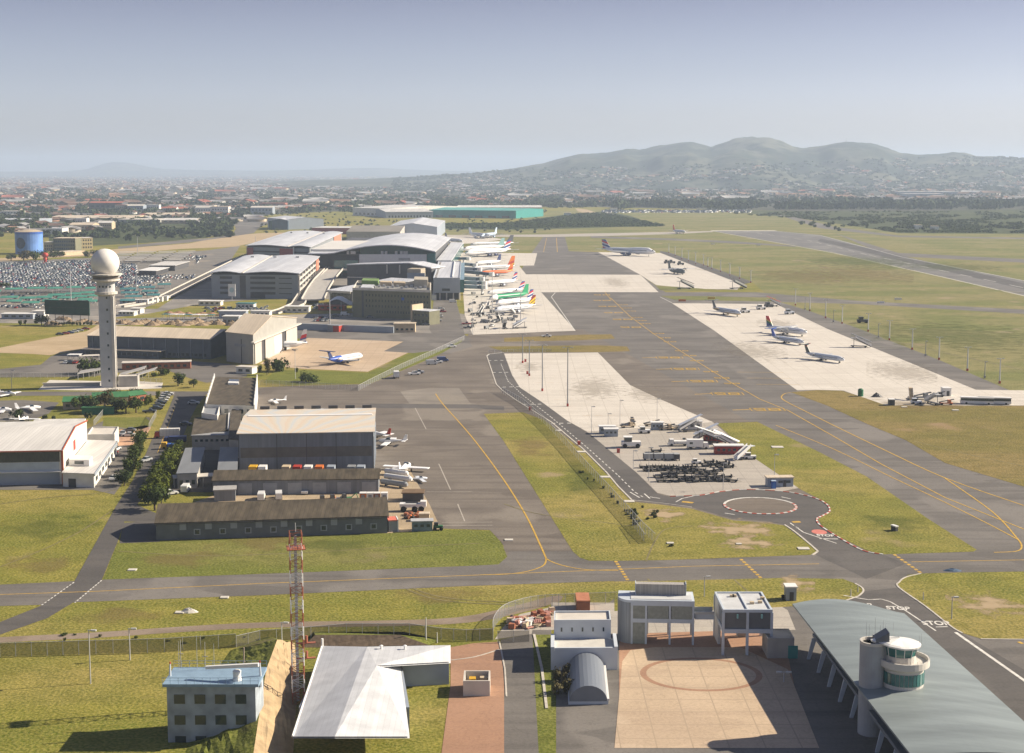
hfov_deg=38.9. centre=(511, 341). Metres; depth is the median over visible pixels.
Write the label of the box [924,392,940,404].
passenger stairs
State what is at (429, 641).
slope top
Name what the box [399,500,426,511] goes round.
crash tender
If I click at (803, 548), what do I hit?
concrete slab
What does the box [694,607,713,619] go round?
footbridge
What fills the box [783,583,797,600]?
meter kiosk
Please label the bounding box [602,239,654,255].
jumbo jet
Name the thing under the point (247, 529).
window
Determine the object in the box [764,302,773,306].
baggage tug
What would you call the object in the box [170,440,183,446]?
tree
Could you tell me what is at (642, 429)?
baggage tug
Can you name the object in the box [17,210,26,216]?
tree
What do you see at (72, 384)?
tower yard wall
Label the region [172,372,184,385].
tree
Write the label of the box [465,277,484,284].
passenger bridge
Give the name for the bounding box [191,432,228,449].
courtyard rear block
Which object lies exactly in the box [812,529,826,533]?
painted stop disc
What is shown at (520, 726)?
yard paving
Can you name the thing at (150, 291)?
shade canopy
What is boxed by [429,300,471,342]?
pier road
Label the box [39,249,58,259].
tree
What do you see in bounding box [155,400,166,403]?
parked car
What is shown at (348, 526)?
window
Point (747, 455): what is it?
baggage tug
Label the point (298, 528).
window
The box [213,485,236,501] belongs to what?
lean to
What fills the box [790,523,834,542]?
lane line
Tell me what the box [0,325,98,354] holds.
sand track
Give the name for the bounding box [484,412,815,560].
turf island
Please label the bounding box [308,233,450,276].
terminal building
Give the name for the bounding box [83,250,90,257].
tree
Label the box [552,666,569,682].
bush
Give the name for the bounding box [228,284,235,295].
square sign
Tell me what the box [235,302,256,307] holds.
kiosk
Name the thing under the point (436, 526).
tractor
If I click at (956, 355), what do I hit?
wheel track
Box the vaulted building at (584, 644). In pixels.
[551,610,617,704]
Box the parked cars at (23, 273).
[0,254,206,306]
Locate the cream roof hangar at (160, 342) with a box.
[81,326,226,358]
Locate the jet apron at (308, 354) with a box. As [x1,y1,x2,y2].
[260,338,406,371]
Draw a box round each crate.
[508,622,515,628]
[522,621,528,628]
[530,610,536,615]
[543,616,550,621]
[545,620,550,626]
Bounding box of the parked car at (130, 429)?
[123,427,135,430]
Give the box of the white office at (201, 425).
[191,413,229,434]
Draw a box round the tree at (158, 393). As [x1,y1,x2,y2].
[155,391,160,398]
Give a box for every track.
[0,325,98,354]
[0,512,109,566]
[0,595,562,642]
[1,490,113,503]
[120,543,478,555]
[407,589,519,604]
[413,588,519,602]
[505,504,628,525]
[645,526,685,560]
[699,269,1015,301]
[759,260,1020,292]
[780,215,1023,238]
[885,339,1022,369]
[915,441,1021,465]
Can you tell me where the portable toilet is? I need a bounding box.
[771,480,775,488]
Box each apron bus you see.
[960,396,993,404]
[978,396,1011,404]
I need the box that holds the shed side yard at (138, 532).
[120,521,159,542]
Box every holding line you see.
[614,561,628,579]
[740,559,761,577]
[893,554,921,572]
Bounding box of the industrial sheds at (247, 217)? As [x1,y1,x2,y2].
[0,210,266,232]
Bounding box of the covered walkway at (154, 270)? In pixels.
[137,267,169,274]
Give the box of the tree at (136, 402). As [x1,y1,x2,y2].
[128,395,143,412]
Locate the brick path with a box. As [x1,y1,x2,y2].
[442,642,503,752]
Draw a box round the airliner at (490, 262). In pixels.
[476,254,501,264]
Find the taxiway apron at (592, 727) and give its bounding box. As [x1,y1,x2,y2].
[522,237,1023,752]
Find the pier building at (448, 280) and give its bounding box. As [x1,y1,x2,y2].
[432,261,464,299]
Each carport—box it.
[77,367,100,378]
[79,354,99,359]
[120,366,145,373]
[136,367,156,379]
[172,473,212,487]
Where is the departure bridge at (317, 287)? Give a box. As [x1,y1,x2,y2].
[301,267,343,300]
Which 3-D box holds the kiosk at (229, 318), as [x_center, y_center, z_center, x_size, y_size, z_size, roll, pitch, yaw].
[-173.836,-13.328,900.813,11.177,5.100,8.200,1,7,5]
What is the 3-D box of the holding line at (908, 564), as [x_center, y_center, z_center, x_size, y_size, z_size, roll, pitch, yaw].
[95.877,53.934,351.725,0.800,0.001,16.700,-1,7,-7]
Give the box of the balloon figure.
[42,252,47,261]
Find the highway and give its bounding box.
[118,219,267,248]
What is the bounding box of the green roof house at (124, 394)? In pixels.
[92,391,128,404]
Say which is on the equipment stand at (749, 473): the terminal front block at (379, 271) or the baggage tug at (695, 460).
the baggage tug at (695, 460)
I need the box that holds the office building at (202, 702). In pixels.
[162,635,266,742]
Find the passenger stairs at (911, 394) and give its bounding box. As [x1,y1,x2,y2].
[907,386,913,399]
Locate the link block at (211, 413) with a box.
[202,401,219,419]
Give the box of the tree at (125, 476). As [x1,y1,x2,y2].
[113,469,133,485]
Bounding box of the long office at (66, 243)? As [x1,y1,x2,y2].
[53,237,81,250]
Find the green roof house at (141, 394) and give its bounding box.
[128,389,146,400]
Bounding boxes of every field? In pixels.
[0,582,613,642]
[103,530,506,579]
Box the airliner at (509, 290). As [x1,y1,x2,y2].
[487,281,524,293]
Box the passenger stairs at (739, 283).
[730,277,746,288]
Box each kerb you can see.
[451,649,499,660]
[486,356,631,499]
[499,642,506,696]
[533,634,547,708]
[635,500,689,506]
[670,489,878,553]
[676,489,882,554]
[723,497,796,513]
[723,503,796,513]
[784,524,818,554]
[896,573,962,632]
[980,638,1023,639]
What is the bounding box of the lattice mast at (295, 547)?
[286,523,315,704]
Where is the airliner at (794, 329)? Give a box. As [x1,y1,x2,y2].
[759,316,806,335]
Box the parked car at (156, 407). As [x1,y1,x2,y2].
[151,405,162,409]
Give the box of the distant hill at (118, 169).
[0,162,483,175]
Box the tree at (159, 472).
[149,469,168,480]
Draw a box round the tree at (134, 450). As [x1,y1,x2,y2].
[126,443,139,460]
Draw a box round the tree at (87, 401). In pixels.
[81,395,99,406]
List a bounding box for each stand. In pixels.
[448,237,500,243]
[460,252,575,334]
[504,352,711,430]
[526,274,657,291]
[587,422,797,495]
[599,252,739,289]
[672,303,1023,404]
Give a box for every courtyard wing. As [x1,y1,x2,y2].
[176,447,204,488]
[217,447,237,469]
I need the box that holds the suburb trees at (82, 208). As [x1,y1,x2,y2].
[0,176,1023,213]
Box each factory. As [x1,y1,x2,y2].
[895,191,957,194]
[900,193,943,196]
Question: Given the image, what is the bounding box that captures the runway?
[716,231,1023,294]
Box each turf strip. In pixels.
[488,345,629,351]
[504,334,614,341]
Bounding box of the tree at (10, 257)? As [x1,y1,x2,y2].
[6,254,15,260]
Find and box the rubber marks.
[818,239,1023,288]
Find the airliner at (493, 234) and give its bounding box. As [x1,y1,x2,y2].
[481,227,503,237]
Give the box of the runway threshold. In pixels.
[710,230,774,230]
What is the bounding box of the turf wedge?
[792,390,1023,485]
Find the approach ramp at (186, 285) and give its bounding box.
[115,255,241,307]
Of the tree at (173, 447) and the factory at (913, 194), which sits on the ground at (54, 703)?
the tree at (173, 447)
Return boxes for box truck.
[154,428,179,438]
[161,441,175,449]
[163,435,186,442]
[248,465,257,469]
[258,465,266,468]
[281,465,290,468]
[293,465,301,468]
[304,465,312,468]
[315,465,323,468]
[326,465,335,468]
[393,370,398,378]
[668,438,685,445]
[686,439,708,448]
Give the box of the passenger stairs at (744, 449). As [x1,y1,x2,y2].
[734,443,753,459]
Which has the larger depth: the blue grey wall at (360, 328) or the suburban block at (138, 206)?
the suburban block at (138, 206)
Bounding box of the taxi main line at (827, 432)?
[611,298,1022,528]
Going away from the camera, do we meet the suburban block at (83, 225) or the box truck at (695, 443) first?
the box truck at (695, 443)
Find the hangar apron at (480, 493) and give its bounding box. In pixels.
[257,329,874,566]
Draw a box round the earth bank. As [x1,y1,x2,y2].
[185,637,296,752]
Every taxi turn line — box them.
[776,425,1016,538]
[781,392,1023,505]
[945,478,1022,552]
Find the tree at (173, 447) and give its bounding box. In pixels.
[166,444,181,455]
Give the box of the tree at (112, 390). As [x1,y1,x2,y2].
[102,388,120,391]
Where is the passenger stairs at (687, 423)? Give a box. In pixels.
[678,414,702,431]
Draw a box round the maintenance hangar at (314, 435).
[236,405,375,469]
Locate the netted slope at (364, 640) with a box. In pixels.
[304,635,429,647]
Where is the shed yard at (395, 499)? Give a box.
[193,469,438,534]
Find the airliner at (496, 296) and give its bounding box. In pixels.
[489,284,535,301]
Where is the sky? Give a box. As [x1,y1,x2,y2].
[0,0,1023,170]
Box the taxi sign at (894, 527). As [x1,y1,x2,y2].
[890,524,898,530]
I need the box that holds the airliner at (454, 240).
[445,233,465,242]
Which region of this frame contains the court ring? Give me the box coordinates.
[640,658,762,690]
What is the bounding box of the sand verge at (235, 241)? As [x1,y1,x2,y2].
[0,233,281,260]
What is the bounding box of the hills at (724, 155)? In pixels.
[250,137,1023,191]
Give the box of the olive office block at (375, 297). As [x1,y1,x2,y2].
[352,276,430,318]
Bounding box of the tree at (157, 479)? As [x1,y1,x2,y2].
[146,473,170,487]
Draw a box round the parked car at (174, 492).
[168,489,178,494]
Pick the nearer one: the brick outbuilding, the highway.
the brick outbuilding
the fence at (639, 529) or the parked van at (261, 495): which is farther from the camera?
the parked van at (261, 495)
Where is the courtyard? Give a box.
[171,450,238,491]
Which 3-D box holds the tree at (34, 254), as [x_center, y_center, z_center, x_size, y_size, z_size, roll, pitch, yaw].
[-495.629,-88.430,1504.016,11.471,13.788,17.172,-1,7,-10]
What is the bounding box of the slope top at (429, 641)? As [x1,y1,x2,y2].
[314,633,440,644]
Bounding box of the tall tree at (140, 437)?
[130,428,148,453]
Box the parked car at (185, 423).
[179,421,192,425]
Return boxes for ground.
[0,176,1023,215]
[0,207,765,752]
[0,246,239,309]
[0,350,246,382]
[495,608,553,638]
[739,210,1023,233]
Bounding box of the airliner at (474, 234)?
[463,227,489,237]
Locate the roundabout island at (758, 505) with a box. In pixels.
[726,498,794,512]
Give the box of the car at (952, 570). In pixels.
[943,568,961,571]
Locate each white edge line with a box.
[844,595,935,630]
[954,632,1023,680]
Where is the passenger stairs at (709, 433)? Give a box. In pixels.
[695,425,726,443]
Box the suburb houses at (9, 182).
[0,175,529,188]
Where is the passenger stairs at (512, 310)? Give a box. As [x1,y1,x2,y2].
[509,308,515,315]
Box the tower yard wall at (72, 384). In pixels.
[42,382,100,386]
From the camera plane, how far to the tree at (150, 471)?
440.48 m
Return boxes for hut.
[235,365,256,373]
[387,516,398,531]
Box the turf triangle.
[718,422,976,553]
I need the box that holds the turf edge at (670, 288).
[656,285,700,291]
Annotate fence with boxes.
[0,634,235,656]
[236,623,492,647]
[266,337,460,390]
[493,592,606,629]
[498,630,528,641]
[502,387,649,528]
[632,517,644,537]
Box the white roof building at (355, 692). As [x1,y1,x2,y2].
[292,638,450,737]
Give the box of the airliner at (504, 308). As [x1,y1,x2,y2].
[494,295,535,312]
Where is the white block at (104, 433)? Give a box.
[87,427,118,441]
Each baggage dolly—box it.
[643,453,653,459]
[651,447,663,452]
[653,453,663,459]
[664,453,673,459]
[673,452,679,460]
[691,477,701,482]
[701,462,711,466]
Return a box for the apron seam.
[370,404,503,409]
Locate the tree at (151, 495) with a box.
[142,483,171,510]
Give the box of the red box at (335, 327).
[327,324,342,331]
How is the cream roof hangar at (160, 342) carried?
on the ground at (54, 703)
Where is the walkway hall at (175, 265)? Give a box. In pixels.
[148,261,189,270]
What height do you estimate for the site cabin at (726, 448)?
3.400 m
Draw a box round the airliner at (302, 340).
[282,329,306,350]
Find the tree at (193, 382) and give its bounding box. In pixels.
[188,379,196,387]
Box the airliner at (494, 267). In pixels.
[475,256,514,269]
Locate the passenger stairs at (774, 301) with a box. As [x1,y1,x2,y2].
[767,296,780,306]
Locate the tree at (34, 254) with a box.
[29,249,39,260]
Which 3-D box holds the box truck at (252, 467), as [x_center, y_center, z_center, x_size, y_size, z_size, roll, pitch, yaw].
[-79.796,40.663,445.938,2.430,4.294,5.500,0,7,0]
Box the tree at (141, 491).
[137,483,158,498]
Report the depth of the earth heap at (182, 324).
884.82 m
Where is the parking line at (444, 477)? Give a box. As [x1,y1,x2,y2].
[439,464,450,489]
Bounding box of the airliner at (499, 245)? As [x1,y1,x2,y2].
[464,238,504,250]
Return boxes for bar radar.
[205,663,258,681]
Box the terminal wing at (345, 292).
[326,278,413,305]
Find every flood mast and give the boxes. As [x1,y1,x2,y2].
[522,334,523,362]
[525,340,533,375]
[541,345,546,390]
[563,347,572,405]
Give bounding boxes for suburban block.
[0,211,18,213]
[5,218,51,221]
[41,227,68,233]
[53,215,150,220]
[69,222,98,230]
[75,218,89,221]
[89,201,127,209]
[98,221,114,228]
[115,205,127,210]
[118,218,163,222]
[125,204,146,210]
[145,213,203,216]
[146,204,160,208]
[161,218,200,223]
[195,206,210,211]
[211,206,230,212]
[250,206,274,213]
[260,203,286,205]
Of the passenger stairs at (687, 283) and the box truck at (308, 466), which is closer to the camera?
the box truck at (308, 466)
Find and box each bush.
[8,408,23,417]
[75,354,100,372]
[83,412,92,417]
[144,394,152,404]
[157,367,170,374]
[269,357,290,371]
[298,370,319,381]
[551,678,573,694]
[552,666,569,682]
[562,663,570,673]
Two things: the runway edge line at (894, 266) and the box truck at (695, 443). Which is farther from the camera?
the runway edge line at (894, 266)
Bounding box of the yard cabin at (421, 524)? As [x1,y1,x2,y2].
[411,518,433,531]
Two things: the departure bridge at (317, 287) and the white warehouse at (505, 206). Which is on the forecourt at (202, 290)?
the departure bridge at (317, 287)
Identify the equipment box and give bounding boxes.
[887,398,894,405]
[941,387,951,395]
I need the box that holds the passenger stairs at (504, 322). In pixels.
[502,319,507,328]
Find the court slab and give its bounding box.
[614,647,818,747]
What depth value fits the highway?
2159.85 m
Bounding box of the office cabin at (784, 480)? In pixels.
[764,475,794,486]
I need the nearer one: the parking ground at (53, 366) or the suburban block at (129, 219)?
the parking ground at (53, 366)
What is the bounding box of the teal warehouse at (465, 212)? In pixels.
[429,207,542,218]
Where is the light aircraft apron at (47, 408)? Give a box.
[0,400,58,420]
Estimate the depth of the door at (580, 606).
311.85 m
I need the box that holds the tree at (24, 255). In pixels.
[17,250,30,260]
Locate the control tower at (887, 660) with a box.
[857,617,929,736]
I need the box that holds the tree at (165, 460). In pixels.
[155,457,170,463]
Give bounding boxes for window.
[174,694,184,703]
[174,715,185,724]
[175,736,185,742]
[194,529,200,534]
[194,694,205,703]
[195,715,205,724]
[195,736,205,739]
[215,694,225,703]
[215,715,225,724]
[219,528,225,533]
[235,694,245,703]
[236,715,246,724]
[245,527,251,532]
[270,526,276,532]
[296,526,301,531]
[320,525,326,530]
[346,524,351,529]
[370,523,376,528]
[885,671,887,683]
[888,673,890,684]
[891,674,894,685]
[895,675,898,686]
[900,675,903,687]
[904,676,907,687]
[909,676,912,687]
[913,675,916,687]
[916,675,919,686]
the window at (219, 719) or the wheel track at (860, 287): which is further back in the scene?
the wheel track at (860, 287)
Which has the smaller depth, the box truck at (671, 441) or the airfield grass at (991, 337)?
the box truck at (671, 441)
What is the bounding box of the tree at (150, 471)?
[147,467,169,479]
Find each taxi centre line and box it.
[0,564,789,594]
[918,560,995,561]
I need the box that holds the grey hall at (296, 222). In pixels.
[268,216,323,229]
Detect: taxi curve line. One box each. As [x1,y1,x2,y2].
[481,559,546,574]
[547,559,617,570]
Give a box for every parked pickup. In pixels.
[142,408,156,412]
[408,371,420,374]
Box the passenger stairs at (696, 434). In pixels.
[693,423,718,438]
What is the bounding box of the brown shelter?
[401,489,424,501]
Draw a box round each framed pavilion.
[617,580,694,644]
[713,592,772,654]
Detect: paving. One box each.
[501,630,550,752]
[551,602,794,633]
[619,631,793,691]
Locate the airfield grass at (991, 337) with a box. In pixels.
[442,210,1023,389]
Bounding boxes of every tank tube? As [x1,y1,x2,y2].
[380,478,407,487]
[384,468,408,475]
[384,473,412,481]
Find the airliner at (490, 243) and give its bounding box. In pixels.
[470,235,513,245]
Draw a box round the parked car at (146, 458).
[139,456,152,462]
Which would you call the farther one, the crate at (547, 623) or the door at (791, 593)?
the door at (791, 593)
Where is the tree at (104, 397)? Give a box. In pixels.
[93,389,114,405]
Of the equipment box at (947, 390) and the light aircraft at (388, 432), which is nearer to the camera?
the light aircraft at (388, 432)
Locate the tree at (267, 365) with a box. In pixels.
[264,356,270,373]
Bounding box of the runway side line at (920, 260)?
[780,231,1023,280]
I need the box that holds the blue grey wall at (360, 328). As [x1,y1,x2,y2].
[297,323,393,332]
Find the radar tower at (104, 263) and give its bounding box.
[89,249,121,387]
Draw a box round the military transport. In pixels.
[660,260,694,274]
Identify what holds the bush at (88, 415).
on the ground at (54, 703)
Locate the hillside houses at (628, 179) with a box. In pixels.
[440,158,1023,190]
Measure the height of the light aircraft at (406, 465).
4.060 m
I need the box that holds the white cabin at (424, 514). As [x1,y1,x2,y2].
[419,512,429,517]
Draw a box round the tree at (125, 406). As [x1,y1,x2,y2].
[116,396,135,413]
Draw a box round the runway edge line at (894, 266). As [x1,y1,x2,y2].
[715,231,1023,295]
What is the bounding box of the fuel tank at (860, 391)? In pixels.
[858,388,863,396]
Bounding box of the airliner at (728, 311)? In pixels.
[704,299,740,316]
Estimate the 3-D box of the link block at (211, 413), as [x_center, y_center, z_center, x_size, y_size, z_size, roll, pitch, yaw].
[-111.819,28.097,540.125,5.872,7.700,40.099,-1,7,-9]
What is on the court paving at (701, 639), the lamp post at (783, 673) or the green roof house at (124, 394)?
the lamp post at (783, 673)
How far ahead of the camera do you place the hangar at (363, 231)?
1905.31 m
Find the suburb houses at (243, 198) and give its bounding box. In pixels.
[0,176,1023,204]
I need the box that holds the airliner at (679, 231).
[672,225,687,233]
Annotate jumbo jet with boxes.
[465,240,518,255]
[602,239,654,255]
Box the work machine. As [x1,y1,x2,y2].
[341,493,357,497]
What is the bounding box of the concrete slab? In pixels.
[797,547,809,549]
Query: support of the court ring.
on the court slab
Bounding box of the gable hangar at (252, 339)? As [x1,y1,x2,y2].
[225,313,301,364]
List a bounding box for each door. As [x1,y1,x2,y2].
[0,472,59,484]
[68,478,75,486]
[238,483,251,494]
[254,341,261,363]
[263,483,276,493]
[265,336,273,357]
[273,332,281,354]
[286,328,291,348]
[288,483,301,493]
[292,326,296,340]
[313,482,325,493]
[337,482,350,492]
[362,482,375,491]
[375,422,375,458]
[577,603,589,610]
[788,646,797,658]
[790,592,793,600]
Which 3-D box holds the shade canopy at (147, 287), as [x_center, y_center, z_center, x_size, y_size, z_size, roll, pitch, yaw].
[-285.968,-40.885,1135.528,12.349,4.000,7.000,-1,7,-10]
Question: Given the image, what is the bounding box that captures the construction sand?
[575,208,592,212]
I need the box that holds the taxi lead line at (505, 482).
[436,394,546,558]
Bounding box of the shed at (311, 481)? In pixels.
[212,468,380,494]
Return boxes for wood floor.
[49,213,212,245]
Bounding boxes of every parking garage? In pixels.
[209,254,319,298]
[245,230,342,255]
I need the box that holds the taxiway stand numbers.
[599,300,785,410]
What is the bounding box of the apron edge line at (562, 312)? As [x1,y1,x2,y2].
[551,293,574,330]
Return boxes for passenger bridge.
[458,257,470,261]
[463,262,477,270]
[464,281,486,284]
[464,285,486,294]
[465,267,481,275]
[465,270,493,280]
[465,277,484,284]
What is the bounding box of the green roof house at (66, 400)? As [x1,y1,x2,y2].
[62,396,90,409]
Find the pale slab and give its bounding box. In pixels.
[400,388,469,403]
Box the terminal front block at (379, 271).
[347,261,444,290]
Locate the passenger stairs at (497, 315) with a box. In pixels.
[495,312,500,322]
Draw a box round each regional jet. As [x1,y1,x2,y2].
[764,327,803,343]
[798,343,844,362]
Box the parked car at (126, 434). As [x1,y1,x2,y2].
[121,432,134,436]
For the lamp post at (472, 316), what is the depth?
836.83 m
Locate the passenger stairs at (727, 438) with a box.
[713,429,739,445]
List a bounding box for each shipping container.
[81,406,115,414]
[575,592,589,610]
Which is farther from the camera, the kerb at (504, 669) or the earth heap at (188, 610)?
the earth heap at (188, 610)
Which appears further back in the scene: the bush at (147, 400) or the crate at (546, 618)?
the bush at (147, 400)
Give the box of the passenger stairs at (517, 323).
[512,318,525,328]
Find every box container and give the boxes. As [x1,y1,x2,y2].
[359,492,366,497]
[367,492,373,496]
[373,492,379,496]
[381,492,387,500]
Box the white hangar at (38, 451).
[0,418,87,484]
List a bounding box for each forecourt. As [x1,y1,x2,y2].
[0,260,471,333]
[297,330,472,353]
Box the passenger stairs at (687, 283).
[677,277,693,288]
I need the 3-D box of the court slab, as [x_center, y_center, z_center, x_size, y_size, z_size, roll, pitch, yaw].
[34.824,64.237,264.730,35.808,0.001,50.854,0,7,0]
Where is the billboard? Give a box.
[44,300,89,325]
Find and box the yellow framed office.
[81,237,92,249]
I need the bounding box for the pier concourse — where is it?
[436,242,463,263]
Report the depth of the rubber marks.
1456.29 m
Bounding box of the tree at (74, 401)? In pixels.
[70,394,90,409]
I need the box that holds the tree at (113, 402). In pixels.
[107,396,124,412]
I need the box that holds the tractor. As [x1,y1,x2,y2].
[433,522,442,530]
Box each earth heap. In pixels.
[116,319,126,323]
[124,322,139,324]
[133,319,143,324]
[144,320,159,325]
[165,320,175,324]
[174,319,181,324]
[175,323,190,325]
[182,320,194,324]
[182,607,197,613]
[193,317,203,322]
[194,322,207,325]
[211,319,224,324]
[225,320,234,325]
[871,392,881,396]
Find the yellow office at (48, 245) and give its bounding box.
[44,241,52,250]
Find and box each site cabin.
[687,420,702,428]
[703,432,722,442]
[713,444,743,453]
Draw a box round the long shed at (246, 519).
[154,497,388,540]
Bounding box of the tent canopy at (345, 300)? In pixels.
[330,296,352,310]
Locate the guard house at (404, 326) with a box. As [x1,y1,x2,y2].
[393,322,415,331]
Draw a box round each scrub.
[260,209,550,232]
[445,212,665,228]
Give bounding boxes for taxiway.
[0,551,1023,605]
[441,231,712,236]
[591,236,795,246]
[838,234,1023,262]
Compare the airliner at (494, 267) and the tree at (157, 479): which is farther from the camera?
the airliner at (494, 267)
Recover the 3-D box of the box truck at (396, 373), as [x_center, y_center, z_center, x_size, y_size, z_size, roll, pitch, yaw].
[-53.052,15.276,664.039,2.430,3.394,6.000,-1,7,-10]
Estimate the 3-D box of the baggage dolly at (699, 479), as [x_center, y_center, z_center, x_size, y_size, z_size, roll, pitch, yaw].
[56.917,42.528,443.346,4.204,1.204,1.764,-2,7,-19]
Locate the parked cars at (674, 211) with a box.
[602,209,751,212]
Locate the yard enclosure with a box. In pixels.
[463,670,489,695]
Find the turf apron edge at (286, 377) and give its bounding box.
[263,339,462,384]
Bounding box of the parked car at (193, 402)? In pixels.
[187,400,199,403]
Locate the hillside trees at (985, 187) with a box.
[390,155,1023,190]
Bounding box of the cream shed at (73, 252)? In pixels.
[50,250,84,255]
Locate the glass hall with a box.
[269,217,288,229]
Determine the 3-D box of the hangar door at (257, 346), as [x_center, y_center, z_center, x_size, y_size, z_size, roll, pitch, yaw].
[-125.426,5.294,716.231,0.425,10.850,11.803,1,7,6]
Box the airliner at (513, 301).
[495,289,536,304]
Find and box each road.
[0,391,174,395]
[0,391,259,633]
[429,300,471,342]
[488,352,904,578]
[501,365,642,496]
[660,251,751,283]
[850,587,1023,720]
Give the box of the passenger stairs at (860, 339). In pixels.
[851,333,871,347]
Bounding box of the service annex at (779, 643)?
[762,629,797,658]
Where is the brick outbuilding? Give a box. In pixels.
[121,360,191,369]
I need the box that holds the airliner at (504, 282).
[487,272,517,286]
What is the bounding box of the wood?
[0,209,258,237]
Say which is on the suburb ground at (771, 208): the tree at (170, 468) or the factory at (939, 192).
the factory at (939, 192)
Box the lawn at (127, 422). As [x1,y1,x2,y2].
[102,417,152,428]
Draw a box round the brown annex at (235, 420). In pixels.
[228,410,240,457]
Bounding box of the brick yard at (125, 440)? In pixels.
[118,425,150,445]
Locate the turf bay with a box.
[614,578,861,610]
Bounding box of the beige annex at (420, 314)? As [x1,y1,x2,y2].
[411,303,439,324]
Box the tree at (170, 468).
[149,460,175,475]
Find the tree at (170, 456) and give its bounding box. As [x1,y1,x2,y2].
[159,450,178,465]
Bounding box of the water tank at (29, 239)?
[14,225,42,253]
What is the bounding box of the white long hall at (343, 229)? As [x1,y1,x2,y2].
[312,226,351,233]
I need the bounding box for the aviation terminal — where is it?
[792,599,1023,752]
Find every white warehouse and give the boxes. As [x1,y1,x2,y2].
[353,205,463,215]
[376,208,432,217]
[458,205,541,208]
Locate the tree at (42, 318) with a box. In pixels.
[34,314,50,324]
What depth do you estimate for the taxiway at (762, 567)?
341.25 m
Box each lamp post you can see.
[88,629,96,683]
[128,628,135,659]
[280,622,288,639]
[472,299,474,334]
[492,272,492,312]
[776,671,791,681]
[936,337,942,359]
[951,596,958,618]
[997,358,1004,383]
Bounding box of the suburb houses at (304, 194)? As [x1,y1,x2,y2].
[0,185,1023,205]
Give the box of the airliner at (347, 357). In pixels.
[319,350,362,362]
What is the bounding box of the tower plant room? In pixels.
[118,374,139,386]
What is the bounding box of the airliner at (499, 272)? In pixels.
[482,264,512,276]
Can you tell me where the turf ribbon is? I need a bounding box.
[663,296,775,301]
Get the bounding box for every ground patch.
[647,509,683,521]
[700,522,770,536]
[727,536,771,548]
[782,575,814,589]
[945,595,1023,613]
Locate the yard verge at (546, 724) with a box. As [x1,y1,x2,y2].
[533,635,555,752]
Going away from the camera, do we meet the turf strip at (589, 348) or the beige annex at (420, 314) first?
the turf strip at (589, 348)
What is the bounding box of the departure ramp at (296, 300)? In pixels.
[272,267,328,313]
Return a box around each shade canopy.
[0,296,18,301]
[5,287,23,292]
[6,299,22,302]
[19,296,35,302]
[22,301,39,305]
[27,287,44,291]
[36,296,52,298]
[47,287,62,291]
[47,293,65,296]
[57,296,74,299]
[66,286,81,290]
[66,292,81,297]
[72,295,87,299]
[77,298,92,303]
[120,287,135,290]
[120,291,138,294]
[120,299,134,300]
[125,295,142,298]
[139,286,154,289]
[142,290,157,292]
[146,293,159,298]
[157,283,170,287]
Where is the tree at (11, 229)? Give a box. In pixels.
[8,227,14,233]
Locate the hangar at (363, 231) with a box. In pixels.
[346,225,404,238]
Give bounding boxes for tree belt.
[76,195,570,206]
[612,196,1023,209]
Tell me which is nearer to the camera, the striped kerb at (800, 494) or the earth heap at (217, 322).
the striped kerb at (800, 494)
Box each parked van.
[180,483,190,492]
[257,491,265,499]
[275,490,281,499]
[426,359,437,364]
[437,356,448,361]
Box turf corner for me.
[898,571,1023,638]
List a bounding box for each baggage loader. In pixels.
[620,421,635,427]
[643,419,659,426]
[658,423,674,429]
[914,392,931,399]
[939,399,953,404]
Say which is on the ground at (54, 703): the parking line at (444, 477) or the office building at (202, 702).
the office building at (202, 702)
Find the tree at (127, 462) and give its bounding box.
[122,455,143,475]
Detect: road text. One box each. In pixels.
[886,606,908,609]
[921,621,948,624]
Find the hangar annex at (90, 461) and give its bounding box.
[61,440,117,487]
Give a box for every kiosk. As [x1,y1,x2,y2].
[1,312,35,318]
[33,310,48,317]
[117,310,138,315]
[129,307,145,313]
[198,300,223,305]
[219,310,248,317]
[222,315,241,322]
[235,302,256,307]
[250,310,272,314]
[284,305,311,312]
[317,304,346,309]
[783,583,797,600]
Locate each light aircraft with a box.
[0,391,20,396]
[0,407,11,412]
[9,415,40,420]
[14,403,41,411]
[268,396,286,403]
[376,428,393,437]
[378,434,407,445]
[383,462,429,470]
[408,475,426,481]
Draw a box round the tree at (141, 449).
[131,443,143,452]
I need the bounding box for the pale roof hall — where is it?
[392,217,444,234]
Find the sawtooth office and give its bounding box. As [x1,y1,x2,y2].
[205,373,257,420]
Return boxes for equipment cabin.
[598,425,615,433]
[603,427,618,436]
[650,421,663,429]
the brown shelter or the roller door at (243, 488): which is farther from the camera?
the roller door at (243, 488)
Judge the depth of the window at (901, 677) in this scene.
241.01 m
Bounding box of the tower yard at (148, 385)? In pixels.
[38,380,162,390]
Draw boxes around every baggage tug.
[621,436,640,447]
[638,426,650,433]
[691,458,701,463]
[740,307,749,312]
[744,452,755,459]
[756,304,765,309]
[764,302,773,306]
[784,309,794,314]
[857,317,867,322]
[910,398,921,403]
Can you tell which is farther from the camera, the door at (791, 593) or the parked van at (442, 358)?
the parked van at (442, 358)
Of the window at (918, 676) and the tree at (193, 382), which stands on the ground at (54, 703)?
the tree at (193, 382)

